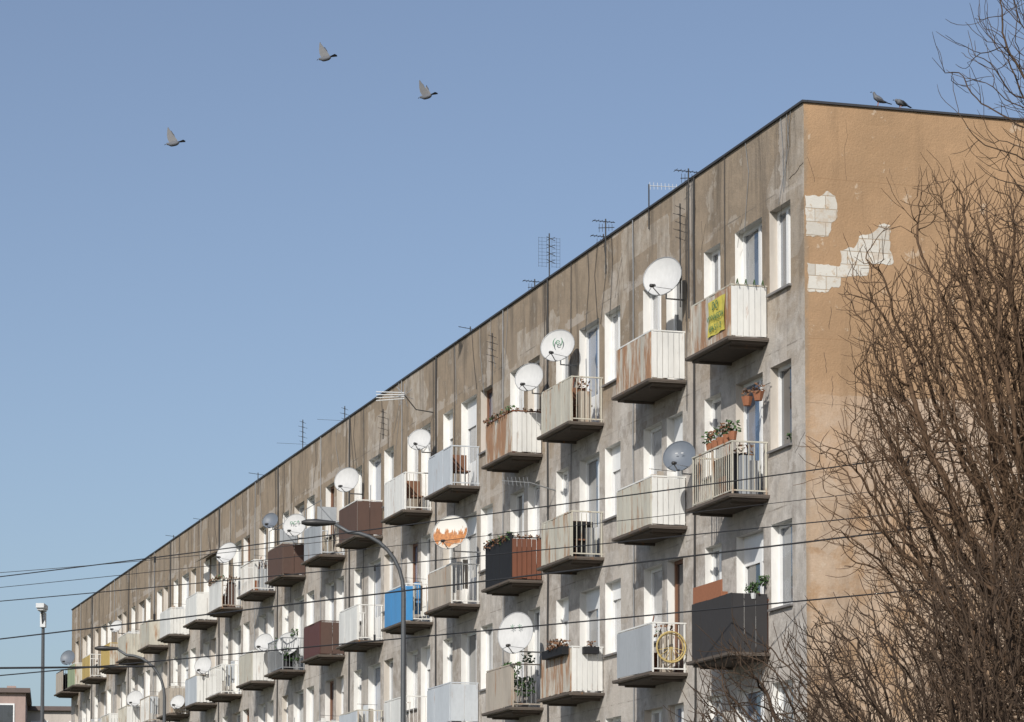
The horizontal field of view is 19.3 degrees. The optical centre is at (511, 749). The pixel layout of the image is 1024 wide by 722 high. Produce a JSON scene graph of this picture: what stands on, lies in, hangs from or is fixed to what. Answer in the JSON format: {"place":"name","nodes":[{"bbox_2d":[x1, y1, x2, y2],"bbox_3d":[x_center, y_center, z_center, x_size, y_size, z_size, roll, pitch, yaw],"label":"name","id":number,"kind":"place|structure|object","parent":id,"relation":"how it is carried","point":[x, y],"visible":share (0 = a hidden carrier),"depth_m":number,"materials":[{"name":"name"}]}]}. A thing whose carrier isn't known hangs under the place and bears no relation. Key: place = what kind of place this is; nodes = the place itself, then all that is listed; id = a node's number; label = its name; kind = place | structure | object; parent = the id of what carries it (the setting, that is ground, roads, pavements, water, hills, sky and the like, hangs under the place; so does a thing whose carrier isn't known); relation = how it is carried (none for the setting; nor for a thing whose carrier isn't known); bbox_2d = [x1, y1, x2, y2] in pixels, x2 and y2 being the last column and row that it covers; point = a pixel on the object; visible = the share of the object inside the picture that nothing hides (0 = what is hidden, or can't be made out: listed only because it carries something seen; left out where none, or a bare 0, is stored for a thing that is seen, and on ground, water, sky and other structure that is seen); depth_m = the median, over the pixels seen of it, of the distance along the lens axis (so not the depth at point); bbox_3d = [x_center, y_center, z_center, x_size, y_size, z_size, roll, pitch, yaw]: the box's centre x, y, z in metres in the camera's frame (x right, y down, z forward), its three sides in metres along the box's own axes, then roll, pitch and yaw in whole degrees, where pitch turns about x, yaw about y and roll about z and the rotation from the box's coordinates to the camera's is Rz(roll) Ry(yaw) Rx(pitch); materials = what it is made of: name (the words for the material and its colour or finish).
{"place":"outdoors","nodes":[
{"label":"outdoors","id":0,"kind":"place"},
{"bbox_2d":[0,686,31,721],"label":"distant apartment building","id":1,"kind":"structure","parent":0,"point":[15,702],"depth_m":194.87,"materials":[{"name":"paint"}]},
{"bbox_2d":[27,706,70,721],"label":"distant apartment building","id":2,"kind":"structure","parent":0,"point":[57,713],"depth_m":206.53,"materials":[{"name":"paint"}]},
{"bbox_2d":[165,128,184,146],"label":"pigeon","id":3,"kind":"object","parent":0,"point":[172,139],"visible":1,"depth_m":65.92,"materials":[{"name":"grey"}]},
{"bbox_2d":[317,43,336,60],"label":"pigeon","id":4,"kind":"object","parent":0,"point":[324,54],"visible":1,"depth_m":66.04,"materials":[{"name":"grey"}]},
{"bbox_2d":[419,80,437,99],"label":"pigeon","id":5,"kind":"object","parent":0,"point":[425,92],"visible":1,"depth_m":65.98,"materials":[{"name":"grey"}]},
{"bbox_2d":[0,0,1023,705],"label":"sky","id":6,"kind":"structure","parent":0,"point":[318,232],"materials":[{"name":"blue"}]},
{"bbox_2d":[932,0,1023,266],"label":"bare tree","id":7,"kind":"object","parent":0,"point":[1014,59],"visible":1,"depth_m":30.52,"materials":[{"name":"brown plant"}]},
{"label":"ground","id":8,"kind":"structure","parent":0,"visible":0},
{"bbox_2d":[36,603,47,721],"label":"street lamp","id":9,"kind":"object","parent":8,"relation":"on","point":[42,608],"visible":1,"depth_m":68.20,"materials":[{"name":"grey metal"}]},
{"bbox_2d":[94,646,165,721],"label":"street lamp","id":10,"kind":"object","parent":8,"relation":"on","point":[104,648],"visible":0.97,"depth_m":78.24,"materials":[{"name":"metal"}]},
{"bbox_2d":[301,519,405,721],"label":"street lamp","id":11,"kind":"object","parent":8,"relation":"on","point":[314,522],"visible":0.98,"depth_m":54.24,"materials":[{"name":"metal"}]},
{"bbox_2d":[54,99,1023,721],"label":"apartment block","id":12,"kind":"structure","parent":8,"relation":"on","point":[782,205],"depth_m":60.60,"materials":[{"name":"paint"}]},
{"bbox_2d":[60,650,77,665],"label":"satellite dish","id":13,"kind":"object","parent":12,"relation":"attached to","point":[67,657],"visible":0.97,"depth_m":131.17,"materials":[{"name":"metal"}]},
{"bbox_2d":[0,665,154,668],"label":"insulated span wire","id":14,"kind":"object","parent":12,"relation":"attached to","point":[52,667],"visible":0.95,"depth_m":62.45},
{"bbox_2d":[110,620,124,633],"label":"satellite dish","id":15,"kind":"object","parent":12,"relation":"attached to","point":[115,628],"visible":0.89,"depth_m":118.75,"materials":[{"name":"metal"}]},
{"bbox_2d":[127,690,143,707],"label":"satellite dish","id":16,"kind":"object","parent":12,"relation":"attached to","point":[134,697],"visible":0.93,"depth_m":114.26,"materials":[{"name":"metal"}]},
{"bbox_2d":[0,538,351,572],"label":"thin cable","id":17,"kind":"object","parent":12,"relation":"attached to","point":[183,556],"visible":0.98,"depth_m":56.90,"materials":[{"name":"black metal"}]},
{"bbox_2d":[170,695,188,710],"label":"satellite dish","id":18,"kind":"object","parent":12,"relation":"attached to","point":[177,701],"visible":0.98,"depth_m":105.61,"materials":[{"name":"metal"}]},
{"bbox_2d":[194,657,211,674],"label":"satellite dish","id":19,"kind":"object","parent":12,"relation":"attached to","point":[202,665],"visible":0.88,"depth_m":101.17,"materials":[{"name":"metal"}]},
{"bbox_2d":[216,542,240,565],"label":"satellite dish","id":20,"kind":"object","parent":12,"relation":"attached to","point":[221,557],"visible":0.92,"depth_m":97.56,"materials":[{"name":"metal"}]},
{"bbox_2d":[255,633,276,653],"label":"satellite dish","id":21,"kind":"object","parent":12,"relation":"attached to","point":[262,641],"visible":0.85,"depth_m":91.81,"materials":[{"name":"metal"}]},
{"bbox_2d":[262,513,279,529],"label":"satellite dish","id":22,"kind":"object","parent":12,"relation":"attached to","point":[269,520],"visible":0.99,"depth_m":91.26,"materials":[{"name":"metal"}]},
{"bbox_2d":[277,632,302,656],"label":"satellite dish","id":23,"kind":"object","parent":12,"relation":"attached to","point":[294,643],"visible":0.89,"depth_m":88.52,"materials":[{"name":"metal"}]},
{"bbox_2d":[283,514,304,537],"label":"satellite dish","id":24,"kind":"object","parent":12,"relation":"attached to","point":[293,525],"visible":0.95,"depth_m":87.92,"materials":[{"name":"metal"}]},
{"bbox_2d":[285,420,306,447],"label":"tv antenna","id":25,"kind":"object","parent":12,"relation":"on","point":[300,436],"visible":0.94,"depth_m":90.66,"materials":[{"name":"metal"}]},
{"bbox_2d":[317,406,346,420],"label":"tv antenna","id":26,"kind":"object","parent":12,"relation":"attached to","point":[342,413],"visible":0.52,"depth_m":85.47,"materials":[{"name":"metal"}]},
{"bbox_2d":[334,467,362,494],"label":"satellite dish","id":27,"kind":"object","parent":12,"relation":"attached to","point":[346,479],"visible":1,"depth_m":81.78,"materials":[{"name":"metal"}]},
{"bbox_2d":[378,409,386,438],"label":"tv antenna","id":28,"kind":"object","parent":12,"relation":"attached to","point":[383,417],"visible":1,"depth_m":79.14,"materials":[{"name":"metal"}]},
{"bbox_2d":[376,383,432,412],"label":"tv antenna","id":29,"kind":"object","parent":12,"relation":"attached to","point":[403,395],"visible":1,"depth_m":74.92,"materials":[{"name":"metal"}]},
{"bbox_2d":[408,429,434,453],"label":"satellite dish","id":30,"kind":"object","parent":12,"relation":"attached to","point":[419,439],"visible":0.99,"depth_m":74.51,"materials":[{"name":"metal"}]},
{"bbox_2d":[75,199,793,721],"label":"windows","id":31,"kind":"structure","parent":12,"relation":"in","point":[748,254],"depth_m":64.80,"materials":[{"name":"grey glass"}]},
{"bbox_2d":[433,515,480,552],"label":"satellite dish","id":32,"kind":"object","parent":12,"relation":"attached to","point":[456,529],"visible":0.95,"depth_m":70.42,"materials":[{"name":"metal"}]},
{"bbox_2d":[486,333,497,386],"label":"tv antenna","id":33,"kind":"object","parent":12,"relation":"attached to","point":[492,356],"visible":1,"depth_m":68.86,"materials":[{"name":"metal"}]},
{"bbox_2d":[0,474,1016,587],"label":"thin cable","id":34,"kind":"object","parent":12,"relation":"attached to","point":[469,537],"visible":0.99,"depth_m":52.28,"materials":[{"name":"black metal"}]},
{"bbox_2d":[498,612,541,653],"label":"satellite dish","id":35,"kind":"object","parent":12,"relation":"attached to","point":[513,641],"visible":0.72,"depth_m":65.38,"materials":[{"name":"metal"}]},
{"bbox_2d":[515,363,542,394],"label":"satellite dish","id":36,"kind":"object","parent":12,"relation":"attached to","point":[528,376],"visible":1,"depth_m":65.61,"materials":[{"name":"metal"}]},
{"bbox_2d":[502,477,555,490],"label":"tv antenna","id":37,"kind":"object","parent":12,"relation":"attached to","point":[528,484],"visible":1,"depth_m":65.07,"materials":[{"name":"metal"}]},
{"bbox_2d":[538,233,559,275],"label":"tv antenna","id":38,"kind":"object","parent":12,"relation":"on","point":[556,263],"visible":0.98,"depth_m":66.94,"materials":[{"name":"metal"}]},
{"bbox_2d":[540,329,576,366],"bbox_3d":[1.069,-8.556,63.547,0.819,0.749,0.648,1,-4,-15],"label":"satellite dish","id":39,"kind":"object","parent":12,"relation":"attached to","point":[557,345],"visible":1,"depth_m":63.66,"materials":[{"name":"metal"}]},
{"bbox_2d":[592,219,614,273],"bbox_3d":[1.896,-10.360,61.820,0.499,1.150,0.229,1,-4,-17],"label":"tv antenna","id":40,"kind":"object","parent":12,"relation":"attached to","point":[605,227],"visible":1,"depth_m":61.82,"materials":[{"name":"metal"}]},
{"bbox_2d":[648,182,676,228],"bbox_3d":[3.057,-10.795,59.714,0.763,0.960,0.039,1,-4,-22],"label":"tv antenna","id":41,"kind":"object","parent":12,"relation":"attached to","point":[657,186],"visible":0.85,"depth_m":59.58,"materials":[{"name":"metal"}]},
{"bbox_2d":[643,257,683,300],"bbox_3d":[2.950,-9.025,57.208,0.838,0.798,0.670,1,-4,-11],"label":"satellite dish","id":42,"kind":"object","parent":12,"relation":"attached to","point":[662,276],"visible":1,"depth_m":57.32,"materials":[{"name":"metal"}]},
{"bbox_2d":[656,631,685,662],"bbox_3d":[3.010,-1.947,56.939,0.612,0.612,0.077,1,-4,-17],"label":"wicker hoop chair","id":43,"kind":"object","parent":12,"relation":"attached to","point":[671,648],"visible":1,"depth_m":56.93,"materials":[{"name":"beige wicker"}]},
{"bbox_2d":[663,441,696,474],"bbox_3d":[3.256,-5.494,56.207,0.768,0.624,0.548,1,-4,-18],"label":"satellite dish","id":44,"kind":"object","parent":12,"relation":"attached to","point":[678,455],"visible":0.98,"depth_m":56.29,"materials":[{"name":"metal"}]},
{"bbox_2d":[673,203,686,306],"bbox_3d":[3.206,-9.424,57.233,0.256,2.000,0.133,3,-5,-43],"label":"tv antenna","id":45,"kind":"object","parent":12,"relation":"attached to","point":[680,223],"visible":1,"depth_m":57.25,"materials":[{"name":"metal"}]},
{"bbox_2d":[675,168,696,317],"bbox_3d":[3.322,-9.617,57.026,0.499,2.880,0.229,1,-4,-17],"label":"tv antenna","id":46,"kind":"object","parent":12,"relation":"attached to","point":[688,171],"visible":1,"depth_m":57.01,"materials":[{"name":"metal"}]},
{"bbox_2d":[707,294,724,337],"bbox_3d":[3.650,-7.771,53.797,0.046,0.658,0.850,1,-4,-17],"label":"yellow banner","id":47,"kind":"object","parent":12,"relation":"attached to","point":[716,312],"visible":1,"depth_m":53.79,"materials":[{"name":"fabric"}]},
{"bbox_2d":[870,92,891,105],"bbox_3d":[6.428,-11.338,52.348,0.386,0.267,0.132,0,-4,-5],"label":"pigeon","id":48,"kind":"object","parent":12,"relation":"on","point":[877,98],"visible":1,"depth_m":52.31,"materials":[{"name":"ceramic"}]},
{"bbox_2d":[895,99,911,107],"bbox_3d":[6.812,-11.278,52.479,0.411,0.163,0.132,2,-4,-31],"label":"pigeon","id":49,"kind":"object","parent":12,"relation":"on","point":[900,102],"visible":1,"depth_m":52.42,"materials":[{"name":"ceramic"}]},
{"bbox_2d":[663,501,1023,721],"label":"bare tree","id":50,"kind":"object","parent":8,"relation":"on","point":[986,710],"visible":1,"depth_m":34.13,"materials":[{"name":"brown plant"}]},
{"bbox_2d":[793,149,1023,721],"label":"bare tree","id":51,"kind":"object","parent":8,"relation":"on","point":[1000,470],"visible":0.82,"depth_m":38.00,"materials":[{"name":"brown plant"}]},
{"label":"tram wire pole","id":52,"kind":"object","parent":8,"relation":"on","visible":0},
{"bbox_2d":[0,502,1000,675],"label":"overhead tram wire","id":53,"kind":"object","parent":52,"relation":"attached to","point":[374,566],"visible":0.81,"depth_m":54.69,"materials":[{"name":"black metal"}]},
{"bbox_2d":[0,445,1012,639],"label":"overhead tram wire","id":54,"kind":"object","parent":52,"relation":"attached to","point":[154,614],"visible":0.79,"depth_m":46.95,"materials":[{"name":"black metal"}]}
]}

